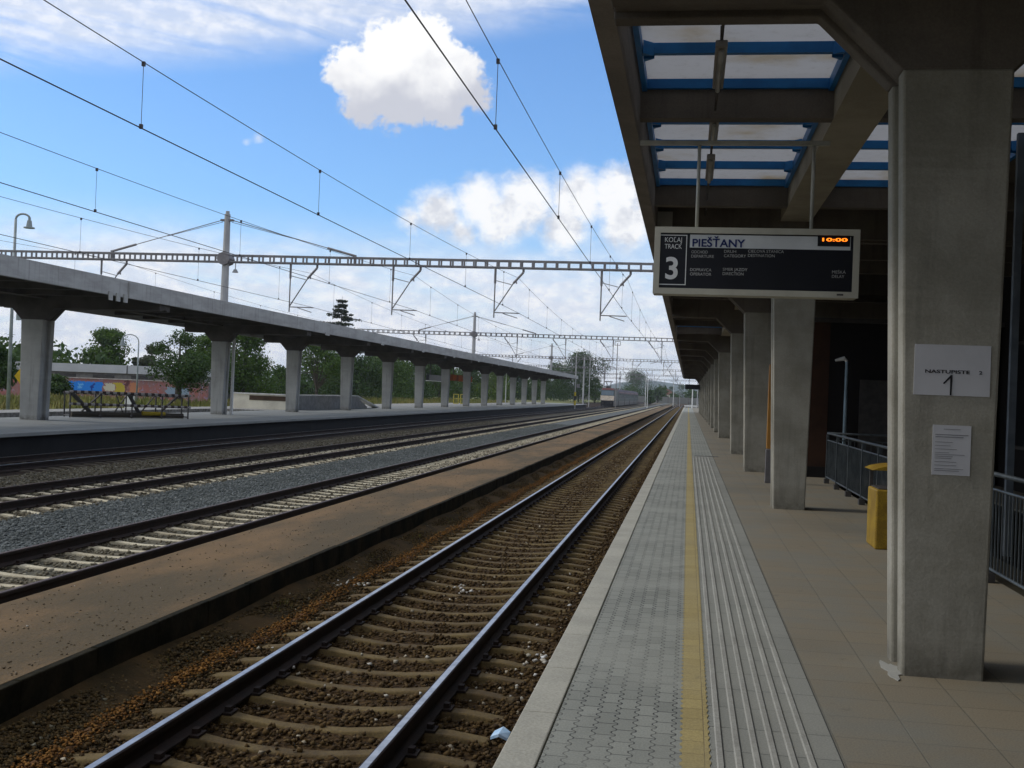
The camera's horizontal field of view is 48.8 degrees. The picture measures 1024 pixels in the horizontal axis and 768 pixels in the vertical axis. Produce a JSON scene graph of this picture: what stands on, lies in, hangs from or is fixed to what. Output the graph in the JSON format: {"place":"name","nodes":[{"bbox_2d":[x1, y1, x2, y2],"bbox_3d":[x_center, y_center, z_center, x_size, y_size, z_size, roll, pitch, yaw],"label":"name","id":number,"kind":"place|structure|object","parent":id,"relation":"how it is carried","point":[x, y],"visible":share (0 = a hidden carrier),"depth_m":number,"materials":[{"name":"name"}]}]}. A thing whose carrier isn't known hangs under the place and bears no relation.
{"place":"outdoors","nodes":[
{"label":"outdoors","id":0,"kind":"place"},
{"bbox_2d":[0,421,543,521],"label":"gravel","id":1,"kind":"structure","parent":0,"point":[76,472],"depth_m":32.04,"materials":[{"name":"gravel"}]},
{"bbox_2d":[0,424,569,552],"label":"gravel","id":2,"kind":"structure","parent":0,"point":[111,505],"depth_m":23.51,"materials":[{"name":"gravel"}]},
{"bbox_2d":[0,429,578,589],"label":"gravel","id":3,"kind":"structure","parent":0,"point":[79,566],"depth_m":18.27,"materials":[{"name":"gravel"}]},
{"bbox_2d":[17,395,600,403],"bbox_3d":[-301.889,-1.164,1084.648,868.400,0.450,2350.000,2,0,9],"label":"grass field","id":4,"kind":"structure","parent":0,"point":[554,401],"depth_m":343.27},
{"bbox_2d":[0,342,20,390],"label":"deciduous tree","id":5,"kind":"object","parent":4,"relation":"on","point":[4,364],"visible":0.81,"depth_m":81.65,"materials":[{"name":"green plant"}]},
{"bbox_2d":[6,213,34,409],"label":"lamp post","id":6,"kind":"object","parent":4,"relation":"on","point":[27,226],"visible":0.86,"depth_m":61.53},
{"bbox_2d":[50,373,73,396],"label":"bush","id":7,"kind":"object","parent":4,"relation":"on","point":[60,384],"visible":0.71,"depth_m":107.82,"materials":[{"name":"green plant"}]},
{"bbox_2d":[0,377,209,402],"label":"graffiti wall","id":8,"kind":"structure","parent":4,"relation":"on","point":[111,385],"depth_m":111.74,"materials":[{"name":"paint"}]},
{"bbox_2d":[76,325,134,365],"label":"deciduous tree","id":9,"kind":"object","parent":4,"relation":"on","point":[107,339],"visible":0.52,"depth_m":148.49,"materials":[{"name":"green plant"}]},
{"bbox_2d":[15,361,241,398],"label":"flat building","id":10,"kind":"structure","parent":4,"relation":"on","point":[97,371],"depth_m":117.89,"materials":[{"name":"metal"}]},
{"bbox_2d":[120,334,138,400],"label":"lamp post","id":11,"kind":"object","parent":4,"relation":"on","point":[122,343],"visible":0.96,"depth_m":102.96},
{"bbox_2d":[134,344,160,365],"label":"deciduous tree","id":12,"kind":"object","parent":4,"relation":"on","point":[144,360],"visible":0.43,"depth_m":152.16,"materials":[{"name":"green plant"}]},
{"bbox_2d":[144,328,210,402],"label":"deciduous tree","id":13,"kind":"object","parent":4,"relation":"on","point":[191,371],"visible":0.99,"depth_m":97.73,"materials":[{"name":"green plant"}]},
{"bbox_2d":[182,334,211,368],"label":"deciduous tree","id":14,"kind":"object","parent":4,"relation":"on","point":[204,339],"visible":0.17,"depth_m":128.29,"materials":[{"name":"green plant"}]},
{"bbox_2d":[197,335,285,394],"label":"deciduous tree","id":15,"kind":"object","parent":4,"relation":"on","point":[245,364],"visible":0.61,"depth_m":127.72,"materials":[{"name":"green plant"}]},
{"bbox_2d":[0,391,515,409],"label":"tall grass","id":16,"kind":"structure","parent":4,"relation":"on","point":[56,401],"depth_m":92.89,"materials":[{"name":"plant"}]},
{"bbox_2d":[262,364,303,393],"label":"deciduous tree","id":17,"kind":"object","parent":4,"relation":"on","point":[281,369],"visible":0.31,"depth_m":169.21,"materials":[{"name":"green plant"}]},
{"bbox_2d":[0,333,577,397],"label":"distant wood","id":18,"kind":"object","parent":4,"relation":"on","point":[308,388],"visible":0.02,"depth_m":145.40,"materials":[{"name":"green plant"}]},
{"bbox_2d":[301,345,340,394],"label":"deciduous tree","id":19,"kind":"object","parent":4,"relation":"on","point":[329,360],"visible":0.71,"depth_m":159.10,"materials":[{"name":"green plant"}]},
{"bbox_2d":[301,299,371,394],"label":"spruce tree","id":20,"kind":"object","parent":4,"relation":"on","point":[341,312],"visible":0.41,"depth_m":189.19,"materials":[{"name":"green plant"}]},
{"bbox_2d":[306,353,401,398],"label":"deciduous tree","id":21,"kind":"object","parent":4,"relation":"on","point":[368,369],"visible":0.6,"depth_m":185.23,"materials":[{"name":"green plant"}]},
{"bbox_2d":[361,355,414,398],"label":"deciduous tree","id":22,"kind":"object","parent":4,"relation":"on","point":[399,369],"visible":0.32,"depth_m":209.05,"materials":[{"name":"green plant"}]},
{"bbox_2d":[394,361,440,398],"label":"deciduous tree","id":23,"kind":"object","parent":4,"relation":"on","point":[433,371],"visible":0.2,"depth_m":224.92,"materials":[{"name":"green plant"}]},
{"bbox_2d":[425,364,473,398],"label":"deciduous tree","id":24,"kind":"object","parent":4,"relation":"on","point":[435,385],"visible":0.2,"depth_m":246.61,"materials":[{"name":"green plant"}]},
{"bbox_2d":[431,368,491,399],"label":"deciduous tree","id":25,"kind":"object","parent":4,"relation":"on","point":[475,374],"visible":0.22,"depth_m":264.62,"materials":[{"name":"green plant"}]},
{"bbox_2d":[470,372,517,400],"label":"deciduous tree","id":26,"kind":"object","parent":4,"relation":"on","point":[492,388],"visible":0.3,"depth_m":293.97,"materials":[{"name":"green plant"}]},
{"bbox_2d":[492,375,531,400],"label":"deciduous tree","id":27,"kind":"object","parent":4,"relation":"on","point":[518,387],"visible":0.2,"depth_m":324.44,"materials":[{"name":"green plant"}]},
{"bbox_2d":[519,379,550,400],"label":"deciduous tree","id":28,"kind":"object","parent":4,"relation":"on","point":[538,396],"visible":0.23,"depth_m":351.86,"materials":[{"name":"green plant"}]},
{"bbox_2d":[540,361,571,400],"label":"deciduous tree","id":29,"kind":"object","parent":4,"relation":"on","point":[554,385],"visible":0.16,"depth_m":389.83,"materials":[{"name":"green plant"}]},
{"bbox_2d":[545,349,612,401],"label":"deciduous tree","id":30,"kind":"object","parent":4,"relation":"on","point":[569,386],"visible":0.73,"depth_m":349.81,"materials":[{"name":"green plant"}]},
{"bbox_2d":[0,404,686,767],"bbox_3d":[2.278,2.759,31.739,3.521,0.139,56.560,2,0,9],"label":"gravel","id":31,"kind":"structure","parent":0,"point":[301,734],"depth_m":9.96,"materials":[{"name":"gravel"}]},
{"bbox_2d":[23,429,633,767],"bbox_3d":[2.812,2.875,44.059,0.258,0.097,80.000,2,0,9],"label":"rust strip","id":32,"kind":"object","parent":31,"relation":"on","point":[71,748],"visible":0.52,"depth_m":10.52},
{"bbox_2d":[0,409,667,765],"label":"verge","id":33,"kind":"structure","parent":31,"relation":"on","point":[131,670],"depth_m":10.47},
{"bbox_2d":[0,439,613,767],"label":"verge stones","id":34,"kind":"object","parent":33,"relation":"on","point":[46,739],"visible":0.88,"depth_m":9.67,"materials":[{"name":"gravel"}]},
{"bbox_2d":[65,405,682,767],"bbox_3d":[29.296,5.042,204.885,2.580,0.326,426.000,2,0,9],"label":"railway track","id":35,"kind":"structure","parent":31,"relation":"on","point":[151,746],"depth_m":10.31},
{"bbox_2d":[257,573,581,720],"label":"pebbles","id":36,"kind":"object","parent":31,"relation":"on","point":[396,662],"visible":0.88,"depth_m":9.86,"materials":[{"name":"stone"}]},
{"bbox_2d":[490,726,510,740],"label":"litter","id":37,"kind":"object","parent":31,"relation":"on","point":[503,732],"visible":0.86,"depth_m":7.79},
{"bbox_2d":[523,646,547,665],"bbox_3d":[0.327,2.504,10.389,0.411,0.054,0.736,2,0,5],"label":"rubble","id":38,"kind":"object","parent":31,"relation":"on","point":[544,661],"visible":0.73,"depth_m":10.22,"materials":[{"name":"stone"}]},
{"bbox_2d":[0,0,698,385],"label":"sky","id":39,"kind":"structure","parent":0,"point":[359,91],"materials":[{"name":"blue"}]},
{"bbox_2d":[536,408,711,767],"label":"grey paving","id":40,"kind":"structure","parent":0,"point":[621,707],"depth_m":7.38,"materials":[{"name":"concrete"}]},
{"bbox_2d":[599,380,696,397],"bbox_3d":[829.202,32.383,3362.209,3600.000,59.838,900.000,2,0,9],"label":"hill","id":41,"kind":"structure","parent":0,"point":[668,385],"depth_m":3284.17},
{"bbox_2d":[681,417,712,767],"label":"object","id":42,"kind":"structure","parent":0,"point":[709,733],"depth_m":7.34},
{"bbox_2d":[679,408,710,767],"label":"yellow line","id":43,"kind":"object","parent":42,"relation":"on","point":[694,743],"visible":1,"depth_m":7.36,"materials":[{"name":"paint"}]},
{"bbox_2d":[692,456,843,767],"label":"tactile paving","id":44,"kind":"structure","parent":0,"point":[823,748],"depth_m":7.35,"materials":[{"name":"concrete"}]},
{"bbox_2d":[693,456,724,767],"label":"tactile ridge","id":45,"kind":"structure","parent":44,"relation":"on","point":[718,737],"depth_m":7.28,"materials":[{"name":"concrete"}]},
{"bbox_2d":[696,456,743,767],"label":"tactile ridge","id":46,"kind":"structure","parent":44,"relation":"on","point":[735,737],"depth_m":7.29,"materials":[{"name":"concrete"}]},
{"bbox_2d":[699,456,761,767],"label":"tactile ridge","id":47,"kind":"structure","parent":44,"relation":"on","point":[752,738],"depth_m":7.31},
{"bbox_2d":[702,456,780,767],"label":"tactile ridge","id":48,"kind":"structure","parent":44,"relation":"on","point":[770,739],"depth_m":7.32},
{"bbox_2d":[705,456,798,767],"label":"tactile ridge","id":49,"kind":"structure","parent":44,"relation":"on","point":[787,739],"depth_m":7.34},
{"bbox_2d":[708,457,817,767],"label":"tactile ridge","id":50,"kind":"structure","parent":44,"relation":"on","point":[803,738],"depth_m":7.34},
{"bbox_2d":[699,425,845,767],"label":"paving joint","id":51,"kind":"object","parent":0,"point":[793,646],"depth_m":7.47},
{"bbox_2d":[588,0,1023,680],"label":"platform canopy","id":52,"kind":"structure","parent":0,"point":[912,110],"depth_m":7.90,"materials":[{"name":"concrete"}]},
{"bbox_2d":[705,146,714,183],"bbox_3d":[2.523,-2.816,14.371,0.100,0.288,1.400,2,0,9],"label":"strip light","id":53,"kind":"object","parent":52,"relation":"attached to","point":[710,163],"visible":0.93,"depth_m":14.11,"materials":[{"name":"metal"}]},
{"bbox_2d":[708,123,718,140],"bbox_3d":[2.205,-2.843,12.336,0.100,0.288,1.020,2,0,9],"label":"strip light","id":54,"kind":"object","parent":52,"relation":"attached to","point":[713,131],"visible":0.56,"depth_m":12.23,"materials":[{"name":"metal"}]},
{"bbox_2d":[705,25,724,215],"bbox_3d":[2.325,-2.807,13.111,0.026,0.026,10.450,2,0,9],"label":"cable conduit","id":55,"kind":"object","parent":52,"relation":"attached to","point":[716,94],"visible":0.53,"depth_m":11.43,"materials":[{"name":"metal"}]},
{"bbox_2d":[712,27,727,92],"bbox_3d":[1.836,-2.875,9.975,0.100,0.288,1.300,2,0,9],"label":"strip light","id":56,"kind":"object","parent":52,"relation":"attached to","point":[721,48],"visible":0.96,"depth_m":9.75,"materials":[{"name":"metal"}]},
{"bbox_2d":[640,140,860,299],"bbox_3d":[2.450,-1.723,11.793,2.270,1.625,0.268,2,0,9],"label":"departure board","id":57,"kind":"object","parent":52,"relation":"hanging from","point":[784,263],"visible":1,"depth_m":11.68,"materials":[{"name":"black metal"}]},
{"bbox_2d":[818,235,849,246],"bbox_3d":[3.291,-1.476,11.546,0.322,0.139,0.004,2,0,9],"label":"clock window","id":58,"kind":"structure","parent":57,"relation":"in","point":[834,243],"depth_m":11.54,"materials":[{"name":"black plastic"}]},
{"bbox_2d":[692,408,1023,767],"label":"beige paving","id":59,"kind":"structure","parent":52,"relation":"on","point":[822,562],"depth_m":8.10,"materials":[{"name":"tile"}]},
{"bbox_2d":[359,312,673,363],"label":"line gantry","id":60,"kind":"object","parent":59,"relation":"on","point":[473,334],"visible":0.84,"depth_m":104.29,"materials":[{"name":"metal"}]},
{"bbox_2d":[479,343,678,376],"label":"line gantry","id":61,"kind":"object","parent":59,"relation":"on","point":[551,356],"visible":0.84,"depth_m":163.50,"materials":[{"name":"metal"}]},
{"bbox_2d":[764,364,770,482],"bbox_3d":[5.537,0.838,23.782,0.340,2.500,0.160,2,0,9],"label":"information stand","id":62,"kind":"object","parent":59,"relation":"on","point":[767,478],"visible":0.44,"depth_m":23.74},
{"bbox_2d":[835,356,848,444],"bbox_3d":[7.391,0.772,25.457,0.311,2.799,0.100,2,0,9],"label":"platform lamp","id":63,"kind":"object","parent":59,"relation":"on","point":[845,394],"visible":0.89,"depth_m":25.42,"materials":[{"name":"metal"}]},
{"bbox_2d":[866,463,886,549],"bbox_3d":[4.719,1.483,13.769,0.730,1.000,0.800,2,0,9],"label":"litter bin","id":64,"kind":"object","parent":59,"relation":"on","point":[876,536],"visible":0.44,"depth_m":13.45,"materials":[{"name":"metal"}]},
{"bbox_2d":[879,660,901,680],"bbox_3d":[2.456,1.845,7.274,0.132,0.006,0.553,2,0,9],"label":"mortar splash","id":65,"kind":"object","parent":59,"relation":"on","point":[893,672],"visible":0.9,"depth_m":7.28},
{"bbox_2d":[806,318,1004,478],"bbox_3d":[9.256,0.412,28.156,4.400,3.700,4.700,2,0,9],"label":"brick kiosk","id":66,"kind":"object","parent":59,"relation":"on","point":[861,345],"visible":0.26,"depth_m":26.13,"materials":[{"name":"brick"}]},
{"bbox_2d":[857,380,887,465],"bbox_3d":[8.443,0.940,25.999,0.900,2.050,0.040,2,0,9],"label":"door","id":67,"kind":"structure","parent":66,"relation":"in","point":[873,395],"depth_m":26.00,"materials":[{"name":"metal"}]},
{"bbox_2d":[824,432,1023,589],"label":"stair railing","id":68,"kind":"object","parent":59,"relation":"on","point":[841,461],"visible":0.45,"depth_m":18.36,"materials":[{"name":"metal"}]},
{"bbox_2d":[839,486,1023,571],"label":"stairwell","id":69,"kind":"object","parent":59,"relation":"in","point":[857,496],"depth_m":19.93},
{"bbox_2d":[931,425,971,475],"bbox_3d":[2.772,0.418,7.127,0.231,0.315,0.007,2,0,9],"label":"notice","id":70,"kind":"object","parent":52,"relation":"attached to","point":[951,449],"visible":1,"depth_m":7.12,"materials":[{"name":"paper"}]},
{"bbox_2d":[913,344,990,396],"bbox_3d":[2.779,-0.086,7.132,0.460,0.320,0.008,2,0,9],"label":"notice","id":71,"kind":"object","parent":52,"relation":"attached to","point":[955,370],"visible":1,"depth_m":7.13,"materials":[{"name":"paper"}]},
{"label":"platform wall","id":72,"kind":"structure","parent":52,"relation":"attached to","visible":0},
{"bbox_2d":[493,408,683,767],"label":"platform kerb","id":73,"kind":"structure","parent":72,"relation":"on","point":[525,743],"depth_m":7.22,"materials":[{"name":"concrete"}]},
{"bbox_2d":[673,404,1023,595],"bbox_3d":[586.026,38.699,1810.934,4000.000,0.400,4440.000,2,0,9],"label":"ground","id":74,"kind":"structure","parent":0,"point":[1012,586],"depth_m":18.33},
{"bbox_2d":[0,402,645,476],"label":"dark ballast bed","id":75,"kind":"object","parent":74,"relation":"on","point":[598,404],"visible":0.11,"depth_m":34.37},
{"bbox_2d":[0,402,540,417],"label":"side platform","id":76,"kind":"structure","parent":75,"relation":"on","point":[16,413],"depth_m":65.16,"materials":[{"name":"concrete"}]},
{"bbox_2d":[233,392,378,409],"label":"stair parapet","id":77,"kind":"structure","parent":76,"relation":"on","point":[268,401],"depth_m":74.19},
{"bbox_2d":[0,405,585,456],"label":"island platform","id":78,"kind":"structure","parent":75,"relation":"on","point":[27,445],"depth_m":44.18,"materials":[{"name":"concrete"}]},
{"bbox_2d":[0,403,586,437],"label":"island paving","id":79,"kind":"structure","parent":78,"relation":"on","point":[18,427],"depth_m":48.50,"materials":[{"name":"concrete"}]},
{"bbox_2d":[63,390,190,418],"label":"barrier frame","id":80,"kind":"object","parent":79,"relation":"on","point":[161,414],"visible":0.98,"depth_m":47.42,"materials":[{"name":"metal"}]},
{"bbox_2d":[0,254,577,419],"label":"platform canopy","id":81,"kind":"object","parent":79,"relation":"on","point":[39,298],"visible":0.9,"depth_m":53.86,"materials":[{"name":"concrete"}]},
{"bbox_2d":[426,362,471,381],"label":"platform board","id":82,"kind":"object","parent":81,"relation":"hanging from","point":[437,378],"visible":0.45,"depth_m":114.12,"materials":[{"name":"metal"}]},
{"bbox_2d":[0,211,653,320],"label":"line gantry","id":83,"kind":"object","parent":79,"relation":"on","point":[225,260],"visible":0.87,"depth_m":47.97,"materials":[{"name":"metal"}]},
{"bbox_2d":[0,240,596,380],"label":"catenary","id":84,"kind":"object","parent":83,"relation":"hanging from","point":[240,299],"visible":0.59,"depth_m":59.19,"materials":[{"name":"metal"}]},
{"bbox_2d":[0,196,624,384],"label":"catenary","id":85,"kind":"object","parent":83,"relation":"hanging from","point":[240,290],"visible":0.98,"depth_m":38.74,"materials":[{"name":"grey metal"}]},
{"bbox_2d":[0,132,638,381],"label":"catenary","id":86,"kind":"object","parent":83,"relation":"hanging from","point":[95,210],"visible":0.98,"depth_m":28.36,"materials":[{"name":"grey metal"}]},
{"bbox_2d":[0,0,661,385],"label":"catenary","id":87,"kind":"object","parent":83,"relation":"hanging from","point":[144,64],"visible":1,"depth_m":17.49,"materials":[{"name":"black metal"}]},
{"bbox_2d":[404,0,677,383],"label":"catenary","id":88,"kind":"object","parent":83,"relation":"hanging from","point":[497,62],"visible":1,"depth_m":15.36,"materials":[{"name":"grey metal"}]},
{"bbox_2d":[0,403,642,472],"bbox_3d":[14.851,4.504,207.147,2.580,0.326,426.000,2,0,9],"label":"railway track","id":89,"kind":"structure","parent":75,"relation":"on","point":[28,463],"depth_m":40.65,"materials":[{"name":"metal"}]},
{"bbox_2d":[600,381,618,405],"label":"locomotive","id":90,"kind":"object","parent":89,"relation":"on","point":[607,398],"visible":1,"depth_m":242.93,"materials":[{"name":"grey metal"}]},
{"bbox_2d":[618,389,624,405],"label":"passenger coach","id":91,"kind":"object","parent":89,"relation":"on","point":[621,397],"visible":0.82,"depth_m":270.25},
{"bbox_2d":[574,353,585,408],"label":"signal mast","id":92,"kind":"object","parent":75,"relation":"on","point":[578,385],"visible":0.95,"depth_m":184.51,"materials":[{"name":"metal"}]},
{"bbox_2d":[531,358,680,403],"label":"line gantry","id":93,"kind":"object","parent":75,"relation":"on","point":[584,367],"visible":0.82,"depth_m":215.21,"materials":[{"name":"metal"}]},
{"bbox_2d":[558,365,698,406],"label":"line gantry","id":94,"kind":"object","parent":75,"relation":"on","point":[604,373],"visible":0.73,"depth_m":267.35,"materials":[{"name":"metal"}]},
{"bbox_2d":[582,371,697,404],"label":"line gantry","id":95,"kind":"object","parent":75,"relation":"on","point":[637,378],"visible":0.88,"depth_m":327.81,"materials":[{"name":"metal"}]},
{"bbox_2d":[0,403,663,519],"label":"ballast bed","id":96,"kind":"object","parent":74,"relation":"on","point":[499,421],"visible":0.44,"depth_m":32.74,"materials":[{"name":"gravel"}]},
{"bbox_2d":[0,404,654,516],"bbox_3d":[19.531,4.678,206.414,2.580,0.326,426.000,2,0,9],"label":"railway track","id":97,"kind":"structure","parent":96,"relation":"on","point":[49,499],"depth_m":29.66,"materials":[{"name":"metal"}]},
{"bbox_2d":[0,403,668,552],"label":"ballast bed third","id":98,"kind":"object","parent":74,"relation":"on","point":[576,421],"visible":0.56,"depth_m":24.80,"materials":[{"name":"gravel"}]},
{"bbox_2d":[0,405,670,684],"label":"platform","id":99,"kind":"structure","parent":74,"relation":"on","point":[60,605],"depth_m":12.25,"materials":[{"name":"concrete"}]},
{"bbox_2d":[2,434,585,675],"bbox_3d":[-0.029,2.304,33.836,1.460,0.028,52.929,2,0,9],"label":"grit","id":100,"kind":"object","parent":99,"relation":"on","point":[196,580],"visible":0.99,"depth_m":11.18,"materials":[{"name":"stone"}]},
{"bbox_2d":[0,406,672,723],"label":"platform kerb","id":101,"kind":"structure","parent":99,"relation":"attached to","point":[22,694],"depth_m":10.47,"materials":[{"name":"concrete"}]},
{"bbox_2d":[0,403,674,591],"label":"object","id":102,"kind":"object","parent":74,"relation":"on","point":[152,542],"visible":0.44,"depth_m":17.43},
{"bbox_2d":[0,404,666,603],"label":"railway track","id":103,"kind":"structure","parent":102,"relation":"on","point":[20,557],"depth_m":18.89,"materials":[{"name":"metal"}]},
{"bbox_2d":[587,376,602,402],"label":"deciduous tree","id":104,"kind":"object","parent":74,"relation":"on","point":[599,394],"visible":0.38,"depth_m":365.59,"materials":[{"name":"green plant"}]},
{"bbox_2d":[550,381,698,397],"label":"distant wood","id":105,"kind":"object","parent":74,"relation":"on","point":[688,394],"visible":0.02,"depth_m":576.69,"materials":[{"name":"green plant"}]},
{"bbox_2d":[561,393,698,404],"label":"boundary fence","id":106,"kind":"object","parent":74,"relation":"on","point":[687,401],"visible":0.1,"depth_m":554.42,"materials":[{"name":"metal"}]},
{"bbox_2d":[621,370,668,395],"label":"deciduous tree","id":107,"kind":"object","parent":74,"relation":"on","point":[635,381],"visible":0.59,"depth_m":713.67,"materials":[{"name":"green plant"}]},
{"bbox_2d":[644,390,655,403],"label":"bush","id":108,"kind":"object","parent":74,"relation":"on","point":[651,400],"visible":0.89,"depth_m":416.70,"materials":[{"name":"green plant"}]},
{"bbox_2d":[652,387,664,402],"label":"bush","id":109,"kind":"object","parent":74,"relation":"on","point":[657,391],"visible":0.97,"depth_m":519.30,"materials":[{"name":"green plant"}]},
{"bbox_2d":[994,264,1023,492],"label":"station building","id":110,"kind":"structure","parent":74,"relation":"on","point":[1000,448],"depth_m":25.18,"materials":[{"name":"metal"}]},
{"bbox_2d":[1015,341,1023,449],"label":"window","id":111,"kind":"structure","parent":110,"relation":"in","point":[1019,430],"depth_m":23.84,"materials":[{"name":"glass"}]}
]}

